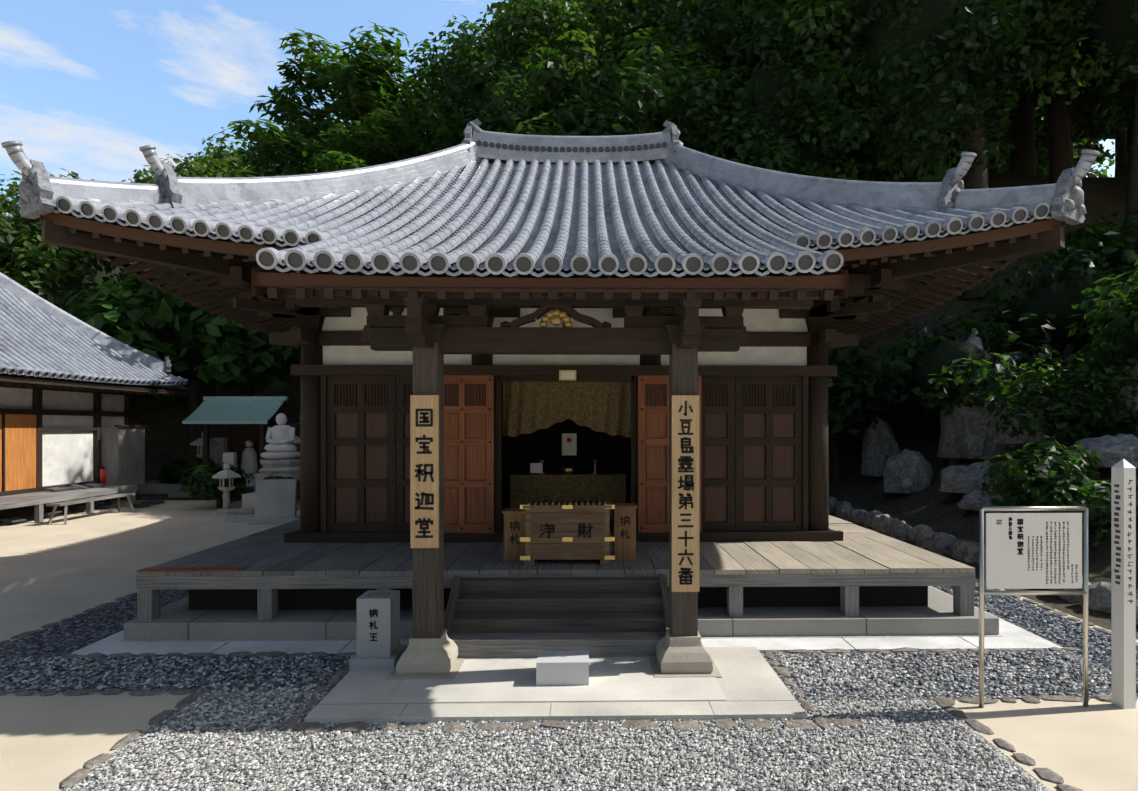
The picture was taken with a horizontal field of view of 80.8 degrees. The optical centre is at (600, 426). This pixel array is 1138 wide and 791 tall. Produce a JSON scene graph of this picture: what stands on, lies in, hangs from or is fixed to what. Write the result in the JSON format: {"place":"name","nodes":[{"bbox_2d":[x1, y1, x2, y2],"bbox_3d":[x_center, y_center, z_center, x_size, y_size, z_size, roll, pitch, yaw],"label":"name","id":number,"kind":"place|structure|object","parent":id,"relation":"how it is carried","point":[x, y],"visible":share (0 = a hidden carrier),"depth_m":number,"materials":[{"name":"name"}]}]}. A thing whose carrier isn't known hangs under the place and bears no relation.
{"place":"outdoors","nodes":[
{"label":"outdoors","id":0,"kind":"place"},
{"bbox_2d":[59,690,1050,790],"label":"gravel","id":1,"kind":"structure","parent":0,"point":[561,786],"depth_m":3.98,"materials":[{"name":"grey gravel"}]},
{"bbox_2d":[0,583,1137,790],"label":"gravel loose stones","id":2,"kind":"object","parent":1,"relation":"on","point":[835,664],"visible":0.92,"depth_m":4.16,"materials":[{"name":"grey gravel"}]},
{"bbox_2d":[0,0,1114,218],"label":"sky","id":3,"kind":"structure","parent":0,"point":[85,85],"materials":[{"name":"blue"}]},
{"bbox_2d":[318,307,810,365],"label":"upper wall panels","id":4,"kind":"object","parent":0,"point":[762,320],"depth_m":7.95,"materials":[{"name":"white paint"}]},
{"bbox_2d":[70,586,1062,654],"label":"apron pavement","id":5,"kind":"structure","parent":0,"point":[1015,637],"depth_m":5.98,"materials":[{"name":"grey concrete"}]},
{"bbox_2d":[124,586,998,639],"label":"platform kerb","id":6,"kind":"structure","parent":5,"relation":"on","point":[937,615],"depth_m":6.22,"materials":[{"name":"stone"}]},
{"bbox_2d":[136,560,974,620],"bbox_3d":[-0.453,1.596,10.604,7.870,0.405,8.695,0,0,-1],"label":"veranda frame","id":7,"kind":"object","parent":6,"relation":"on","point":[148,588],"visible":0.19,"depth_m":6.28,"materials":[{"name":"brown wood"}]},
{"bbox_2d":[136,515,974,575],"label":"veranda boards","id":8,"kind":"object","parent":7,"relation":"on","point":[856,550],"visible":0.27,"depth_m":6.74,"materials":[{"name":"brown wood"}]},
{"bbox_2d":[502,497,637,564],"bbox_3d":[-0.304,1.046,6.733,1.350,0.605,0.512,0,0,-1],"label":"offertory box","id":9,"kind":"object","parent":8,"relation":"on","point":[553,529],"visible":1,"depth_m":6.50,"materials":[{"name":"brown wood"}]},
{"bbox_2d":[269,328,858,542],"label":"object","id":10,"kind":"structure","parent":7,"relation":"on","point":[817,370],"depth_m":7.81,"materials":[{"name":"brown wood"}]},
{"bbox_2d":[52,158,1052,290],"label":"roof tiles","id":11,"kind":"object","parent":10,"relation":"on","point":[536,218],"visible":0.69,"depth_m":6.74,"materials":[{"name":"grey tile"}]},
{"bbox_2d":[1,118,1099,238],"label":"roof ridges","id":12,"kind":"object","parent":11,"relation":"on","point":[39,187],"visible":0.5,"depth_m":7.91,"materials":[{"name":"grey tile"}]},
{"bbox_2d":[40,212,1065,348],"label":"roof eaves","id":13,"kind":"object","parent":10,"relation":"on","point":[203,264],"visible":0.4,"depth_m":6.17,"materials":[{"name":"brown wood"}]},
{"bbox_2d":[219,266,903,332],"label":"eave brackets","id":14,"kind":"object","parent":10,"relation":"on","point":[820,315],"visible":0.25,"depth_m":7.66,"materials":[{"name":"brown wood"}]},
{"bbox_2d":[321,375,807,531],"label":"door frames","id":15,"kind":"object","parent":10,"relation":"attached to","point":[378,501],"visible":0.69,"depth_m":7.90,"materials":[{"name":"brown wood"}]},
{"bbox_2d":[330,378,799,529],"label":"door fittings","id":16,"kind":"object","parent":10,"relation":"attached to","point":[401,461],"depth_m":7.83,"materials":[{"name":"grey metal"}]},
{"bbox_2d":[503,381,630,520],"bbox_3d":[-0.415,0.348,8.622,1.560,1.800,1.060,0,0,-1],"label":"altar curtain","id":17,"kind":"object","parent":10,"relation":"in","point":[529,407],"visible":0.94,"depth_m":8.15,"materials":[{"name":"gold fabric"}]},
{"bbox_2d":[530,433,597,473],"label":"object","id":18,"kind":"object","parent":17,"relation":"on","point":[569,443],"visible":1,"depth_m":9.13,"materials":[{"name":"grey metal"}]},
{"bbox_2d":[559,370,575,379],"bbox_3d":[-0.378,-0.592,7.749,0.200,0.120,0.027,0,0,-1],"label":"votive plaque","id":19,"kind":"object","parent":10,"relation":"attached to","point":[567,374],"visible":0.93,"depth_m":7.74,"materials":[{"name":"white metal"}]},
{"bbox_2d":[444,375,700,532],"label":"open door panels","id":20,"kind":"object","parent":10,"relation":"attached to","point":[469,502],"visible":0.62,"depth_m":7.78,"materials":[{"name":"brown wood"}]},
{"bbox_2d":[494,332,806,531],"bbox_3d":[-0.460,0.068,10.952,5.900,2.500,5.900,0,0,-1],"label":"hall interior","id":21,"kind":"object","parent":10,"relation":"in","point":[522,452],"visible":0.05,"depth_m":10.12,"materials":[{"name":"black"}]},
{"bbox_2d":[189,561,927,609],"bbox_3d":[-0.454,1.608,10.652,7.300,0.380,8.100,0,0,-1],"label":"veranda underside","id":22,"kind":"object","parent":6,"relation":"on","point":[305,599],"visible":0.14,"depth_m":6.63,"materials":[{"name":"black"}]},
{"bbox_2d":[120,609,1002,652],"bbox_3d":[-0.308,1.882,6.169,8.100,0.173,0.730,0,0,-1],"label":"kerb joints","id":23,"kind":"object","parent":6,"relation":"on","point":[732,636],"visible":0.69,"depth_m":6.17,"materials":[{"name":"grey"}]},
{"bbox_2d":[0,500,1137,790],"bbox_3d":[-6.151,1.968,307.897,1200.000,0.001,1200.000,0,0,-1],"label":"sand ground","id":24,"kind":"structure","parent":0,"point":[80,562],"depth_m":4.78,"materials":[{"name":"beige sand"}]},
{"bbox_2d":[0,384,147,522],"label":"neighbouring building","id":25,"kind":"structure","parent":24,"relation":"on","point":[51,437],"depth_m":15.41,"materials":[{"name":"white paint"}]},
{"bbox_2d":[0,272,188,396],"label":"hall roof","id":26,"kind":"structure","parent":25,"relation":"on","point":[45,343],"depth_m":15.75,"materials":[{"name":"grey tile"}]},
{"bbox_2d":[0,483,164,525],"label":"bench","id":27,"kind":"object","parent":24,"relation":"on","point":[100,502],"visible":0.83,"depth_m":14.93,"materials":[{"name":"grey wood"}]},
{"bbox_2d":[0,589,188,655],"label":"pebble strip","id":28,"kind":"object","parent":24,"relation":"on","point":[76,633],"depth_m":6.39,"materials":[{"name":"grey gravel"}]},
{"bbox_2d":[0,654,348,691],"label":"gravel band","id":29,"kind":"object","parent":24,"relation":"on","point":[254,676],"visible":0.33,"depth_m":5.30,"materials":[{"name":"grey gravel"}]},
{"bbox_2d":[116,480,253,496],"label":"grave platform","id":30,"kind":"structure","parent":24,"relation":"on","point":[155,487],"depth_m":18.72,"materials":[{"name":"stone"}]},
{"bbox_2d":[182,396,299,485],"bbox_3d":[-9.909,0.393,18.672,2.300,2.450,2.180,0,0,-1],"label":"shelter","id":31,"kind":"object","parent":30,"relation":"on","point":[248,421],"visible":0.71,"depth_m":18.45,"materials":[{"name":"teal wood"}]},
{"bbox_2d":[190,432,299,515],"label":"stone lanterns","id":32,"kind":"object","parent":24,"relation":"on","point":[226,475],"visible":0.48,"depth_m":14.85,"materials":[{"name":"grey stone"}]},
{"bbox_2d":[210,438,299,524],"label":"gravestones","id":33,"kind":"object","parent":24,"relation":"on","point":[272,501],"visible":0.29,"depth_m":13.59,"materials":[{"name":"stone"}]},
{"bbox_2d":[254,413,299,506],"bbox_3d":[-8.023,0.818,16.808,1.200,2.300,1.200,0,0,-1],"label":"seated statue","id":34,"kind":"object","parent":33,"relation":"on","point":[281,455],"visible":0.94,"depth_m":16.55,"materials":[{"name":"white stone"}]},
{"bbox_2d":[304,647,806,722],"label":"entrance paving","id":35,"kind":"structure","parent":24,"relation":"on","point":[749,684],"depth_m":4.77,"materials":[{"name":"stone"}]},
{"bbox_2d":[349,590,406,671],"bbox_3d":[-1.825,1.670,5.505,0.360,0.572,0.360,0,0,-1],"label":"stone marker","id":36,"kind":"object","parent":35,"relation":"on","point":[379,645],"visible":0.96,"depth_m":5.37,"materials":[{"name":"grey stone"}]},
{"bbox_2d":[386,628,721,679],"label":"pillar base stones","id":37,"kind":"object","parent":35,"relation":"on","point":[437,658],"visible":0.81,"depth_m":5.18,"materials":[{"name":"grey stone"}]},
{"bbox_2d":[413,343,697,637],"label":"porch posts","id":38,"kind":"object","parent":37,"relation":"on","point":[428,563],"visible":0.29,"depth_m":5.27,"materials":[{"name":"brown wood"}]},
{"bbox_2d":[279,288,822,354],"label":"wooden beams","id":39,"kind":"structure","parent":38,"relation":"on","point":[422,323],"depth_m":5.28,"materials":[{"name":"brown wood"}]},
{"bbox_2d":[500,301,610,326],"bbox_3d":[-0.353,-0.876,5.333,0.886,0.222,0.100,0,0,-1],"label":"porch kaerumata","id":40,"kind":"object","parent":39,"relation":"on","point":[565,311],"visible":0.98,"depth_m":5.29,"materials":[{"name":"brown wood"}]},
{"bbox_2d":[410,395,698,591],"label":"hanging sign boards","id":41,"kind":"object","parent":38,"relation":"attached to","point":[424,471],"visible":1,"depth_m":5.23,"materials":[{"name":"brown wood"}]},
{"bbox_2d":[444,574,668,657],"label":"steps","id":42,"kind":"structure","parent":35,"relation":"on","point":[533,617],"depth_m":5.82,"materials":[{"name":"brown wood"}]},
{"bbox_2d":[536,651,588,685],"bbox_3d":[-0.282,1.836,5.084,0.390,0.173,0.260,0,0,-1],"label":"granite block","id":43,"kind":"object","parent":35,"relation":"on","point":[562,667],"depth_m":4.96,"materials":[{"name":"stone"}]},
{"bbox_2d":[0,578,1137,790],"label":"edge stones","id":44,"kind":"object","parent":24,"relation":"on","point":[821,722],"visible":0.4,"depth_m":4.57,"materials":[{"name":"grey stone"}]},
{"bbox_2d":[759,649,1137,699],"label":"gravel band","id":45,"kind":"object","parent":24,"relation":"on","point":[1071,656],"visible":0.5,"depth_m":5.39,"materials":[{"name":"grey gravel"}]},
{"bbox_2d":[923,684,1137,698],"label":"gravel band","id":46,"kind":"object","parent":45,"relation":"on","point":[944,691],"visible":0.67,"depth_m":4.92,"materials":[{"name":"grey gravel"}]},
{"bbox_2d":[979,506,1087,707],"bbox_3d":[3.041,1.265,4.688,0.772,1.407,0.034,0,0,-1],"label":"info sign","id":47,"kind":"object","parent":24,"relation":"on","point":[1033,550],"visible":1,"depth_m":4.68,"materials":[{"name":"silver metal"}]},
{"bbox_2d":[932,582,1137,682],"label":"pebble strip","id":48,"kind":"object","parent":24,"relation":"on","point":[1027,628],"depth_m":6.54,"materials":[{"name":"grey gravel"}]},
{"bbox_2d":[1111,459,1135,708],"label":"stone pillar","id":49,"kind":"structure","parent":24,"relation":"on","point":[1123,583],"depth_m":4.66,"materials":[{"name":"white stone"}]},
{"bbox_2d":[73,174,1137,639],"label":"hill terrain","id":50,"kind":"structure","parent":0,"point":[933,508],"depth_m":19.35,"materials":[{"name":"green plant"}]},
{"bbox_2d":[0,0,1137,543],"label":"trees","id":51,"kind":"object","parent":50,"relation":"on","point":[600,86],"depth_m":18.48,"materials":[{"name":"green plant"}]},
{"bbox_2d":[829,334,1137,624],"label":"garden rocks","id":52,"kind":"object","parent":50,"relation":"on","point":[967,433],"visible":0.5,"depth_m":12.81,"materials":[{"name":"grey stone"}]}
]}

